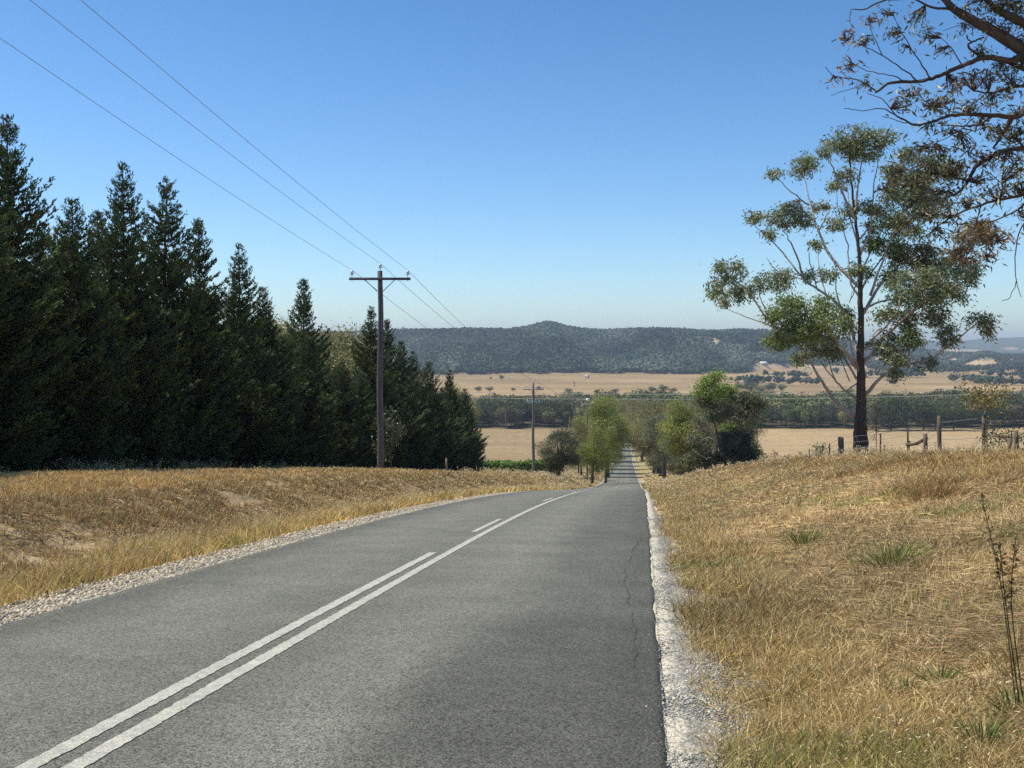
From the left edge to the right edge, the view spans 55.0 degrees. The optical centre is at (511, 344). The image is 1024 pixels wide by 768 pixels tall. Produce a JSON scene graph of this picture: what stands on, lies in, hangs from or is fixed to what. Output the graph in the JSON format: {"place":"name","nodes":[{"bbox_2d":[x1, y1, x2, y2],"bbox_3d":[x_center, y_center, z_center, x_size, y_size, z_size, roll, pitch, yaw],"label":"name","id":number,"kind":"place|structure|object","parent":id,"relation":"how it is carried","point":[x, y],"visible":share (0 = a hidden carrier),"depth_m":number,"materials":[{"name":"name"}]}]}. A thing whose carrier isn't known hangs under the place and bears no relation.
{"place":"outdoors","nodes":[
{"label":"outdoors","id":0,"kind":"place"},
{"bbox_2d":[0,433,667,767],"bbox_3d":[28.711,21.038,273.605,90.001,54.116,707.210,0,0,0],"label":"road","id":1,"kind":"structure","parent":0,"point":[509,644],"depth_m":7.46,"materials":[{"name":"asphalt"}]},
{"bbox_2d":[15,552,436,767],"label":"road line","id":2,"kind":"object","parent":1,"relation":"on","point":[72,742],"visible":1,"depth_m":6.47,"materials":[{"name":"paint"}]},
{"bbox_2d":[61,486,617,767],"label":"road line","id":3,"kind":"object","parent":1,"relation":"on","point":[104,749],"visible":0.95,"depth_m":6.71,"materials":[{"name":"paint"}]},
{"bbox_2d":[0,332,1023,766],"bbox_3d":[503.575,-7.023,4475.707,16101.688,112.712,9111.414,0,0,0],"label":"ground","id":4,"kind":"structure","parent":0,"point":[514,442],"depth_m":584.86,"materials":[{"name":"plant"}]},
{"bbox_2d":[0,211,77,472],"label":"conifer","id":5,"kind":"object","parent":4,"relation":"on","point":[14,434],"visible":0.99,"depth_m":29.23,"materials":[{"name":"green plant"}]},
{"bbox_2d":[0,113,94,471],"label":"conifer","id":6,"kind":"object","parent":4,"relation":"on","point":[38,284],"visible":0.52,"depth_m":31.51,"materials":[{"name":"green plant"}]},
{"bbox_2d":[3,258,94,424],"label":"conifer","id":7,"kind":"object","parent":4,"relation":"on","point":[65,323],"visible":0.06,"depth_m":32.21,"materials":[{"name":"green plant"}]},
{"bbox_2d":[15,233,139,471],"bbox_3d":[-17.159,0.462,35.645,6.150,9.198,7.268,0,0,-33],"label":"conifer","id":8,"kind":"object","parent":4,"relation":"on","point":[118,389],"visible":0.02,"depth_m":34.82,"materials":[{"name":"green plant"}]},
{"bbox_2d":[22,235,142,470],"bbox_3d":[-15.301,0.471,33.624,4.610,8.539,5.114,0,0,0],"label":"conifer","id":9,"kind":"object","parent":4,"relation":"on","point":[85,384],"visible":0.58,"depth_m":33.48,"materials":[{"name":"green plant"}]},
{"bbox_2d":[36,197,146,470],"bbox_3d":[-15.602,-0.156,35.213,4.967,10.342,5.089,0,0,36],"label":"conifer","id":10,"kind":"object","parent":4,"relation":"on","point":[72,232],"visible":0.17,"depth_m":35.19,"materials":[{"name":"green plant"}]},
{"bbox_2d":[81,209,115,291],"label":"conifer","id":11,"kind":"object","parent":4,"relation":"on","point":[97,216],"visible":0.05,"depth_m":41.22,"materials":[{"name":"green plant"}]},
{"bbox_2d":[85,161,189,466],"bbox_3d":[-15.101,-0.919,38.162,5.019,12.630,5.538,0,0,-13],"label":"conifer","id":12,"kind":"object","parent":4,"relation":"on","point":[123,260],"visible":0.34,"depth_m":38.10,"materials":[{"name":"green plant"}]},
{"bbox_2d":[103,273,200,469],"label":"conifer","id":13,"kind":"object","parent":4,"relation":"on","point":[140,324],"visible":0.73,"depth_m":37.50,"materials":[{"name":"green plant"}]},
{"bbox_2d":[133,176,234,468],"bbox_3d":[-14.555,-0.700,42.111,5.702,13.062,5.519,0,0,23],"label":"conifer","id":14,"kind":"object","parent":4,"relation":"on","point":[174,278],"visible":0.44,"depth_m":41.48,"materials":[{"name":"green plant"}]},
{"bbox_2d":[155,284,259,468],"bbox_3d":[-14.174,1.655,43.300,5.808,8.686,6.864,0,0,38],"label":"conifer","id":15,"kind":"object","parent":4,"relation":"on","point":[206,391],"visible":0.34,"depth_m":42.59,"materials":[{"name":"green plant"}]},
{"bbox_2d":[172,217,262,465],"bbox_3d":[-14.259,0.209,44.892,5.522,12.133,4.978,0,0,32],"label":"conifer","id":16,"kind":"object","parent":4,"relation":"on","point":[213,308],"visible":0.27,"depth_m":44.87,"materials":[{"name":"green plant"}]},
{"bbox_2d":[0,456,479,473],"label":"tall grass","id":17,"kind":"structure","parent":4,"relation":"on","point":[123,466],"depth_m":35.71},
{"bbox_2d":[213,242,287,466],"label":"conifer","id":18,"kind":"object","parent":4,"relation":"on","point":[236,308],"visible":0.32,"depth_m":49.45,"materials":[{"name":"green plant"}]},
{"bbox_2d":[0,471,506,577],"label":"tussock grass","id":19,"kind":"structure","parent":4,"relation":"on","point":[162,512],"depth_m":19.65,"materials":[{"name":"plant"}]},
{"bbox_2d":[211,327,298,468],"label":"conifer","id":20,"kind":"object","parent":4,"relation":"on","point":[257,419],"visible":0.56,"depth_m":47.81,"materials":[{"name":"green plant"}]},
{"bbox_2d":[249,286,316,466],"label":"conifer","id":21,"kind":"object","parent":4,"relation":"on","point":[266,329],"visible":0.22,"depth_m":52.77,"materials":[{"name":"green plant"}]},
{"bbox_2d":[262,336,318,466],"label":"conifer","id":22,"kind":"object","parent":4,"relation":"on","point":[297,411],"visible":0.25,"depth_m":52.41,"materials":[{"name":"green plant"}]},
{"bbox_2d":[0,465,604,607],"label":"verge grass","id":23,"kind":"structure","parent":4,"relation":"on","point":[42,580],"depth_m":18.79,"materials":[{"name":"plant"}]},
{"bbox_2d":[251,312,358,393],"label":"gum tree","id":24,"kind":"object","parent":4,"relation":"on","point":[284,330],"visible":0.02,"depth_m":96.74,"materials":[{"name":"green plant"}]},
{"bbox_2d":[0,463,612,621],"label":"gravel shoulder","id":25,"kind":"object","parent":4,"relation":"on","point":[250,552],"visible":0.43,"depth_m":13.31},
{"bbox_2d":[0,492,513,625],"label":"loose gravel","id":26,"kind":"structure","parent":25,"relation":"on","point":[17,612],"depth_m":12.38,"materials":[{"name":"gravel"}]},
{"bbox_2d":[274,334,339,446],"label":"conifer","id":27,"kind":"object","parent":4,"relation":"on","point":[297,363],"visible":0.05,"depth_m":59.59,"materials":[{"name":"green plant"}]},
{"bbox_2d":[281,278,338,459],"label":"conifer","id":28,"kind":"object","parent":4,"relation":"on","point":[304,309],"visible":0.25,"depth_m":66.54,"materials":[{"name":"green plant"}]},
{"bbox_2d":[62,482,568,582],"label":"tall grass","id":29,"kind":"structure","parent":4,"relation":"on","point":[263,516],"depth_m":17.01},
{"bbox_2d":[290,337,353,467],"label":"conifer","id":30,"kind":"object","parent":4,"relation":"on","point":[314,417],"visible":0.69,"depth_m":56.49,"materials":[{"name":"green plant"}]},
{"bbox_2d":[296,317,393,383],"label":"gum tree","id":31,"kind":"object","parent":4,"relation":"on","point":[345,339],"visible":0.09,"depth_m":101.28,"materials":[{"name":"green plant"}]},
{"bbox_2d":[316,361,374,467],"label":"conifer","id":32,"kind":"object","parent":4,"relation":"on","point":[347,438],"visible":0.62,"depth_m":63.48,"materials":[{"name":"green plant"}]},
{"bbox_2d":[338,371,395,468],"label":"conifer","id":33,"kind":"object","parent":4,"relation":"on","point":[367,429],"visible":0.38,"depth_m":67.80,"materials":[{"name":"green plant"}]},
{"bbox_2d":[343,305,409,467],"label":"conifer","id":34,"kind":"object","parent":4,"relation":"on","point":[368,359],"visible":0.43,"depth_m":73.17,"materials":[{"name":"green plant"}]},
{"bbox_2d":[349,263,410,468],"bbox_3d":[-6.694,1.323,49.912,3.102,10.961,0.525,0,0,0],"label":"power pole","id":35,"kind":"object","parent":4,"relation":"on","point":[380,425],"visible":0.97,"depth_m":49.87,"materials":[{"name":"brown wood"}]},
{"bbox_2d":[0,38,349,268],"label":"power line","id":36,"kind":"object","parent":35,"relation":"attached to","point":[149,139],"visible":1,"depth_m":28.33,"materials":[{"name":"metal"}]},
{"bbox_2d":[30,0,377,261],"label":"power line","id":37,"kind":"object","parent":35,"relation":"attached to","point":[179,115],"visible":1,"depth_m":27.72,"materials":[{"name":"metal"}]},
{"bbox_2d":[81,0,405,268],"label":"power line","id":38,"kind":"object","parent":35,"relation":"attached to","point":[220,118],"visible":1,"depth_m":27.22,"materials":[{"name":"metal"}]},
{"bbox_2d":[371,405,408,467],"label":"tree","id":39,"kind":"object","parent":4,"relation":"on","point":[395,430],"visible":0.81,"depth_m":52.02,"materials":[{"name":"green plant"}]},
{"bbox_2d":[373,369,427,468],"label":"conifer","id":40,"kind":"object","parent":4,"relation":"on","point":[410,431],"visible":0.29,"depth_m":74.07,"materials":[{"name":"green plant"}]},
{"bbox_2d":[376,318,424,467],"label":"conifer","id":41,"kind":"object","parent":4,"relation":"on","point":[387,365],"visible":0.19,"depth_m":78.48,"materials":[{"name":"green plant"}]},
{"bbox_2d":[390,341,436,469],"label":"conifer","id":42,"kind":"object","parent":4,"relation":"on","point":[405,372],"visible":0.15,"depth_m":83.32,"materials":[{"name":"green plant"}]},
{"bbox_2d":[401,376,438,469],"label":"conifer","id":43,"kind":"object","parent":4,"relation":"on","point":[419,451],"visible":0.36,"depth_m":80.68,"materials":[{"name":"green plant"}]},
{"bbox_2d":[406,350,440,469],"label":"conifer","id":44,"kind":"object","parent":4,"relation":"on","point":[422,395],"visible":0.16,"depth_m":87.52,"materials":[{"name":"green plant"}]},
{"bbox_2d":[414,387,444,469],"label":"conifer","id":45,"kind":"object","parent":4,"relation":"on","point":[430,442],"visible":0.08,"depth_m":86.83,"materials":[{"name":"green plant"}]},
{"bbox_2d":[418,360,459,469],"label":"conifer","id":46,"kind":"object","parent":4,"relation":"on","point":[435,381],"visible":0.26,"depth_m":93.34,"materials":[{"name":"green plant"}]},
{"bbox_2d":[425,388,461,469],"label":"conifer","id":47,"kind":"object","parent":4,"relation":"on","point":[437,423],"visible":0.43,"depth_m":92.30,"materials":[{"name":"green plant"}]},
{"bbox_2d":[435,369,471,470],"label":"conifer","id":48,"kind":"object","parent":4,"relation":"on","point":[451,394],"visible":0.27,"depth_m":104.31,"materials":[{"name":"green plant"}]},
{"bbox_2d":[440,399,472,470],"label":"conifer","id":49,"kind":"object","parent":4,"relation":"on","point":[459,463],"visible":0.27,"depth_m":98.83,"materials":[{"name":"green plant"}]},
{"bbox_2d":[450,400,483,470],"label":"conifer","id":50,"kind":"object","parent":4,"relation":"on","point":[467,451],"visible":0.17,"depth_m":104.14,"materials":[{"name":"green plant"}]},
{"bbox_2d":[457,388,487,470],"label":"conifer","id":51,"kind":"object","parent":4,"relation":"on","point":[464,401],"visible":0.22,"depth_m":113.55,"materials":[{"name":"green plant"}]},
{"bbox_2d":[461,406,485,470],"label":"conifer","id":52,"kind":"object","parent":4,"relation":"on","point":[474,452],"visible":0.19,"depth_m":110.28,"materials":[{"name":"green plant"}]},
{"bbox_2d":[470,412,489,470],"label":"conifer","id":53,"kind":"object","parent":4,"relation":"on","point":[482,462],"visible":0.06,"depth_m":117.40,"materials":[{"name":"green plant"}]},
{"bbox_2d":[471,394,495,425],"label":"gum tree","id":54,"kind":"object","parent":4,"relation":"on","point":[485,407],"visible":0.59,"depth_m":575.98,"materials":[{"name":"green plant"}]},
{"bbox_2d":[419,466,604,488],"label":"tall grass","id":55,"kind":"structure","parent":4,"relation":"on","point":[570,474],"depth_m":102.32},
{"bbox_2d":[481,459,563,472],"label":"vine row","id":56,"kind":"object","parent":4,"relation":"on","point":[522,465],"visible":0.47,"depth_m":167.77,"materials":[{"name":"green plant"}]},
{"bbox_2d":[523,382,543,470],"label":"power pole","id":57,"kind":"object","parent":4,"relation":"on","point":[533,401],"visible":0.93,"depth_m":108.87,"materials":[{"name":"brown wood"}]},
{"bbox_2d":[543,455,568,475],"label":"bush","id":58,"kind":"object","parent":4,"relation":"on","point":[551,467],"visible":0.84,"depth_m":123.33,"materials":[{"name":"green plant"}]},
{"bbox_2d":[531,424,582,473],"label":"tree","id":59,"kind":"object","parent":4,"relation":"on","point":[563,451],"visible":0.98,"depth_m":124.12,"materials":[{"name":"green plant"}]},
{"bbox_2d":[568,418,592,474],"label":"tree","id":60,"kind":"object","parent":4,"relation":"on","point":[579,426],"visible":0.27,"depth_m":164.06,"materials":[{"name":"green plant"}]},
{"bbox_2d":[574,424,613,483],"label":"tree","id":61,"kind":"object","parent":4,"relation":"on","point":[588,455],"visible":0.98,"depth_m":139.52,"materials":[{"name":"green plant"}]},
{"bbox_2d":[568,394,634,471],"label":"tree","id":62,"kind":"object","parent":4,"relation":"on","point":[573,420],"visible":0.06,"depth_m":214.56,"materials":[{"name":"green plant"}]},
{"bbox_2d":[574,392,634,476],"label":"tree","id":63,"kind":"object","parent":4,"relation":"on","point":[596,409],"visible":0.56,"depth_m":188.56,"materials":[{"name":"green plant"}]},
{"bbox_2d":[591,424,626,482],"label":"tree","id":64,"kind":"object","parent":4,"relation":"on","point":[611,439],"visible":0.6,"depth_m":151.30,"materials":[{"name":"green plant"}]},
{"bbox_2d":[622,400,667,475],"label":"tree","id":65,"kind":"object","parent":4,"relation":"on","point":[636,436],"visible":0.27,"depth_m":181.24,"materials":[{"name":"green plant"}]},
{"bbox_2d":[626,399,668,472],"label":"tree","id":66,"kind":"object","parent":4,"relation":"on","point":[658,464],"visible":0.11,"depth_m":187.75,"materials":[{"name":"green plant"}]},
{"bbox_2d":[638,411,675,478],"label":"tree","id":67,"kind":"object","parent":4,"relation":"on","point":[650,428],"visible":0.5,"depth_m":150.19,"materials":[{"name":"green plant"}]},
{"bbox_2d":[301,320,1023,373],"bbox_3d":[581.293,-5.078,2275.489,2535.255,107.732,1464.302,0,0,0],"label":"hill forest","id":68,"kind":"object","parent":4,"relation":"on","point":[543,346],"visible":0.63,"depth_m":1879.26,"materials":[{"name":"plant"}]},
{"bbox_2d":[630,446,726,767],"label":"gravel shoulder","id":69,"kind":"object","parent":4,"relation":"on","point":[652,512],"visible":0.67,"depth_m":6.87},
{"bbox_2d":[648,516,787,767],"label":"loose gravel","id":70,"kind":"structure","parent":69,"relation":"on","point":[673,713],"depth_m":6.53,"materials":[{"name":"gravel"}]},
{"bbox_2d":[654,396,706,474],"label":"tree","id":71,"kind":"object","parent":4,"relation":"on","point":[676,430],"visible":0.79,"depth_m":115.71,"materials":[{"name":"green plant"}]},
{"bbox_2d":[670,454,703,474],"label":"bush","id":72,"kind":"object","parent":4,"relation":"on","point":[680,461],"visible":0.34,"depth_m":102.46,"materials":[{"name":"green plant"}]},
{"bbox_2d":[661,415,716,474],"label":"tree","id":73,"kind":"object","parent":4,"relation":"on","point":[705,434],"visible":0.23,"depth_m":116.53,"materials":[{"name":"green plant"}]},
{"bbox_2d":[641,461,745,486],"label":"tall grass","id":74,"kind":"structure","parent":4,"relation":"on","point":[655,481],"depth_m":103.33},
{"bbox_2d":[681,448,713,472],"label":"bush","id":75,"kind":"object","parent":4,"relation":"on","point":[694,460],"visible":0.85,"depth_m":100.38,"materials":[{"name":"green plant"}]},
{"bbox_2d":[682,365,777,465],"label":"roadside tree","id":76,"kind":"object","parent":4,"relation":"on","point":[728,443],"visible":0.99,"depth_m":99.97,"materials":[{"name":"green plant"}]},
{"bbox_2d":[467,388,1007,393],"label":"railway line","id":77,"kind":"object","parent":4,"relation":"on","point":[765,393],"visible":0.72,"depth_m":311.77,"materials":[{"name":"metal"}]},
{"bbox_2d":[465,386,1023,427],"bbox_3d":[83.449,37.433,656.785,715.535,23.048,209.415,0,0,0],"label":"valley wood","id":78,"kind":"object","parent":4,"relation":"on","point":[800,410],"visible":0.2,"depth_m":578.71,"materials":[{"name":"plant"}]},
{"bbox_2d":[719,391,770,444],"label":"tree","id":79,"kind":"object","parent":4,"relation":"on","point":[752,429],"visible":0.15,"depth_m":149.03,"materials":[{"name":"green plant"}]},
{"bbox_2d":[766,524,834,546],"bbox_3d":[3.989,2.576,13.360,1.019,0.378,1.000,0,0,-19],"label":"grass tuft","id":80,"kind":"object","parent":4,"relation":"on","point":[805,538],"visible":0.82,"depth_m":13.33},
{"bbox_2d":[823,403,838,426],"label":"gum tree","id":81,"kind":"object","parent":4,"relation":"on","point":[832,415],"visible":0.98,"depth_m":568.37,"materials":[{"name":"green plant"}]},
{"bbox_2d":[640,448,1023,767],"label":"verge grass","id":82,"kind":"structure","parent":4,"relation":"on","point":[774,618],"depth_m":8.50,"materials":[{"name":"plant"}]},
{"bbox_2d":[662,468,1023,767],"bbox_3d":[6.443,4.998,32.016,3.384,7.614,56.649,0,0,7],"label":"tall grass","id":83,"kind":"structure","parent":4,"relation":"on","point":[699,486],"depth_m":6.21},
{"bbox_2d":[699,122,1008,452],"bbox_3d":[16.094,-2.291,47.130,15.783,16.999,9.650,0,0,0],"label":"gum tree","id":84,"kind":"object","parent":4,"relation":"on","point":[932,275],"visible":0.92,"depth_m":46.50,"materials":[{"name":"green plant"}]},
{"bbox_2d":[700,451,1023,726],"bbox_3d":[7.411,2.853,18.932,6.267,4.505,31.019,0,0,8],"label":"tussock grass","id":85,"kind":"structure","parent":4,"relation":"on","point":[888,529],"depth_m":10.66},
{"bbox_2d":[721,331,1023,384],"bbox_3d":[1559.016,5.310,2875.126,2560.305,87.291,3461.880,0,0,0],"label":"plain trees","id":86,"kind":"object","parent":4,"relation":"on","point":[1007,363],"visible":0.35,"depth_m":1630.61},
{"bbox_2d":[862,399,886,450],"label":"sapling","id":87,"kind":"object","parent":4,"relation":"on","point":[875,421],"visible":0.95,"depth_m":45.99,"materials":[{"name":"green plant"}]},
{"bbox_2d":[866,403,887,425],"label":"gum tree","id":88,"kind":"object","parent":4,"relation":"on","point":[873,419],"visible":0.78,"depth_m":538.22,"materials":[{"name":"green plant"}]},
{"bbox_2d":[870,392,909,429],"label":"gum tree","id":89,"kind":"object","parent":4,"relation":"on","point":[889,416],"visible":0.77,"depth_m":544.90,"materials":[{"name":"green plant"}]},
{"bbox_2d":[840,534,952,573],"bbox_3d":[3.896,2.142,9.982,1.326,0.465,1.282,0,0,42],"label":"grass tuft","id":90,"kind":"object","parent":4,"relation":"on","point":[897,557],"visible":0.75,"depth_m":9.97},
{"bbox_2d":[871,672,932,696],"bbox_3d":[2.398,2.074,5.951,0.393,0.155,0.438,0,0,0],"label":"grass tuft","id":91,"kind":"object","parent":4,"relation":"on","point":[907,680],"visible":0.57,"depth_m":6.00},
{"bbox_2d":[799,415,1018,455],"bbox_3d":[14.598,5.098,44.718,0.279,6.642,44.337,0,0,8],"label":"wire fence","id":92,"kind":"object","parent":4,"relation":"on","point":[924,439],"visible":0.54,"depth_m":28.69,"materials":[{"name":"brown wood"}]},
{"bbox_2d":[886,389,933,430],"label":"gum tree","id":93,"kind":"object","parent":4,"relation":"on","point":[913,403],"visible":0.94,"depth_m":543.12,"materials":[{"name":"green plant"}]},
{"bbox_2d":[820,0,1023,300],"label":"overhanging tree","id":94,"kind":"object","parent":4,"relation":"on","point":[1008,40],"visible":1,"depth_m":12.01,"materials":[{"name":"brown plant"}]},
{"bbox_2d":[912,396,938,429],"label":"gum tree","id":95,"kind":"object","parent":4,"relation":"on","point":[922,417],"visible":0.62,"depth_m":549.15,"materials":[{"name":"green plant"}]},
{"bbox_2d":[857,467,1004,506],"bbox_3d":[6.086,2.057,14.215,1.845,0.686,1.943,0,0,0],"label":"grass tuft","id":96,"kind":"object","parent":4,"relation":"on","point":[916,494],"visible":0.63,"depth_m":14.11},
{"bbox_2d":[900,658,971,684],"bbox_3d":[2.582,2.034,6.080,0.451,0.182,0.492,0,0,-43],"label":"grass tuft","id":97,"kind":"object","parent":4,"relation":"on","point":[952,676],"visible":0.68,"depth_m":6.08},
{"bbox_2d":[924,402,953,430],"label":"gum tree","id":98,"kind":"object","parent":4,"relation":"on","point":[939,412],"visible":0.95,"depth_m":543.64,"materials":[{"name":"green plant"}]},
{"bbox_2d":[933,396,972,430],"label":"gum tree","id":99,"kind":"object","parent":4,"relation":"on","point":[959,408],"visible":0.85,"depth_m":544.17,"materials":[{"name":"green plant"}]},
{"bbox_2d":[951,396,992,427],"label":"gum tree","id":100,"kind":"object","parent":4,"relation":"on","point":[974,415],"visible":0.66,"depth_m":557.59,"materials":[{"name":"green plant"}]},
{"bbox_2d":[922,704,1022,749],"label":"grass tuft","id":101,"kind":"object","parent":4,"relation":"on","point":[988,732],"visible":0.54,"depth_m":5.03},
{"bbox_2d":[930,624,1023,681],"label":"grass tuft","id":102,"kind":"object","parent":4,"relation":"on","point":[990,651],"visible":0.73,"depth_m":6.09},
{"bbox_2d":[952,375,1022,448],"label":"sapling","id":103,"kind":"object","parent":4,"relation":"on","point":[981,397],"visible":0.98,"depth_m":24.50,"materials":[{"name":"green plant"}]},
{"bbox_2d":[983,395,1013,426],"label":"gum tree","id":104,"kind":"object","parent":4,"relation":"on","point":[1001,409],"visible":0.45,"depth_m":560.80,"materials":[{"name":"green plant"}]},
{"bbox_2d":[974,416,1023,449],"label":"bush","id":105,"kind":"object","parent":4,"relation":"on","point":[1002,436],"visible":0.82,"depth_m":24.11,"materials":[{"name":"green plant"}]},
{"bbox_2d":[979,493,1023,704],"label":"weed stalk","id":106,"kind":"object","parent":4,"relation":"on","point":[997,560],"visible":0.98,"depth_m":5.39,"materials":[{"name":"brown plant"}]},
{"bbox_2d":[979,684,1023,721],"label":"grass tuft","id":107,"kind":"object","parent":4,"relation":"on","point":[1007,699],"visible":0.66,"depth_m":5.41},
{"bbox_2d":[0,0,1023,341],"label":"sky","id":108,"kind":"structure","parent":0,"point":[576,163],"materials":[{"name":"blue"}]},
{"bbox_2d":[735,436,1023,463],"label":"tall grass","id":109,"kind":"structure","parent":0,"point":[869,451],"depth_m":31.10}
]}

